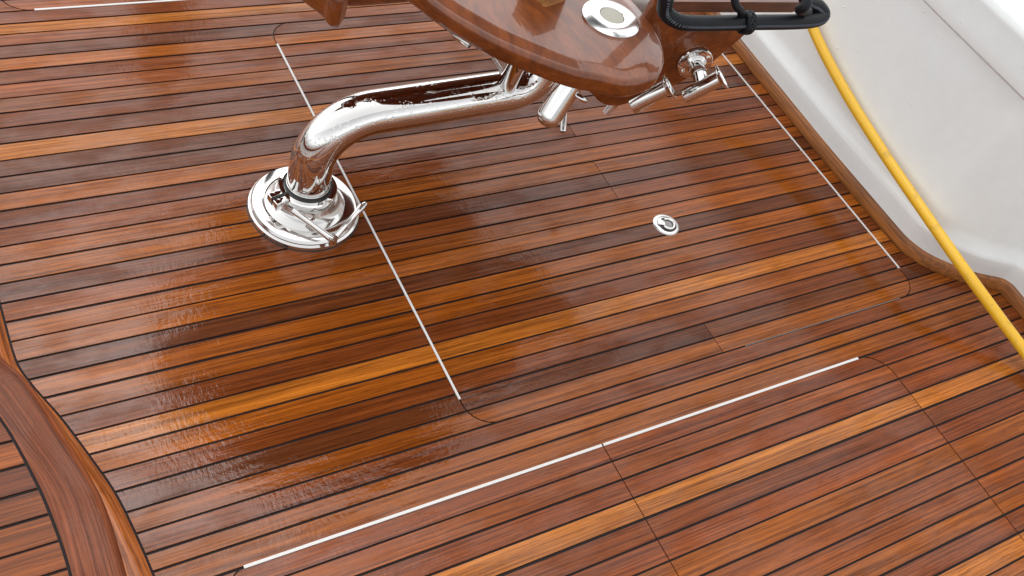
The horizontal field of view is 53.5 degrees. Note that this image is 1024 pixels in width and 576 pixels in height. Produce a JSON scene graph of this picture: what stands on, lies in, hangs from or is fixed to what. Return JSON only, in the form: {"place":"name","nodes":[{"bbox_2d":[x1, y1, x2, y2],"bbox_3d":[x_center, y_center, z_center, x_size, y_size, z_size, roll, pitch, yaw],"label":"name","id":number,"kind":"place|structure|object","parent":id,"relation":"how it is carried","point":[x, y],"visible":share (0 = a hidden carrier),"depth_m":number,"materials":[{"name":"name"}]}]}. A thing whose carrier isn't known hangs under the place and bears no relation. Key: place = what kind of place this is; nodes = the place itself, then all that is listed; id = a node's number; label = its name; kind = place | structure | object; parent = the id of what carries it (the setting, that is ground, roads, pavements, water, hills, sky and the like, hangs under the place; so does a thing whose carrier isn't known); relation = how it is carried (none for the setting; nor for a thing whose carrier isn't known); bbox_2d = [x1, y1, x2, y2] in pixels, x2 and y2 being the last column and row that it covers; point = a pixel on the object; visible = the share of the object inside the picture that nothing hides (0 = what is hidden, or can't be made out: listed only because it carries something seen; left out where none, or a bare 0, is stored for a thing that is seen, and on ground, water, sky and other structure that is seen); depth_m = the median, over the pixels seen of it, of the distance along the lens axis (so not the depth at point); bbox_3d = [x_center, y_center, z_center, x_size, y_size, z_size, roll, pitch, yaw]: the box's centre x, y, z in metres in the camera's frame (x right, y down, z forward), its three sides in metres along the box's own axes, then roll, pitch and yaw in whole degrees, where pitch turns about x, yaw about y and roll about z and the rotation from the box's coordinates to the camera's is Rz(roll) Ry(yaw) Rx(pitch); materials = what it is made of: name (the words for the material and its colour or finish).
{"place":"outdoors","nodes":[
{"label":"outdoors","id":0,"kind":"place"},
{"bbox_2d":[0,0,1023,575],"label":"deck","id":1,"kind":"structure","parent":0,"point":[220,384],"depth_m":2.06,"materials":[{"name":"brown wood"}]},
{"bbox_2d":[0,356,126,575],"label":"raised step","id":2,"kind":"object","parent":1,"relation":"on","point":[54,519],"visible":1,"depth_m":1.49,"materials":[{"name":"brown wood"}]},
{"bbox_2d":[0,311,151,575],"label":"deck margin board","id":3,"kind":"object","parent":1,"relation":"on","point":[134,560],"visible":0.4,"depth_m":1.69,"materials":[{"name":"brown wood"}]},
{"bbox_2d":[3,0,184,10],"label":"deck hatch","id":4,"kind":"object","parent":1,"relation":"on","point":[36,5],"visible":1,"depth_m":2.40,"materials":[{"name":"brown wood"}]},
{"bbox_2d":[235,444,677,575],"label":"deck hatch","id":5,"kind":"object","parent":1,"relation":"on","point":[631,563],"visible":1,"depth_m":1.85,"materials":[{"name":"brown wood"}]},
{"bbox_2d":[247,0,830,251],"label":"fishing chair","id":6,"kind":"object","parent":1,"relation":"on","point":[636,55],"visible":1,"depth_m":2.03,"materials":[{"name":"silver metal"}]},
{"bbox_2d":[274,12,909,421],"bbox_3d":[0.211,-0.325,2.563,1.298,0.014,1.223,-13,58,-28],"label":"deck hatch","id":7,"kind":"object","parent":1,"relation":"on","point":[660,220],"visible":0.86,"depth_m":2.43,"materials":[{"name":"brown wood"}]},
{"bbox_2d":[603,357,1023,575],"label":"deck hatch","id":8,"kind":"object","parent":1,"relation":"on","point":[706,559],"visible":1,"depth_m":2.11,"materials":[{"name":"brown wood"}]},
{"bbox_2d":[704,0,1023,319],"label":"bulwark","id":9,"kind":"object","parent":1,"relation":"attached to","point":[936,87],"visible":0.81,"depth_m":2.61,"materials":[{"name":"white plastic"}]},
{"bbox_2d":[808,27,1023,359],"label":"yellow cable","id":10,"kind":"object","parent":9,"relation":"hanging from","point":[969,276],"visible":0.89,"depth_m":2.58,"materials":[{"name":"yellow rubber"}]}
]}

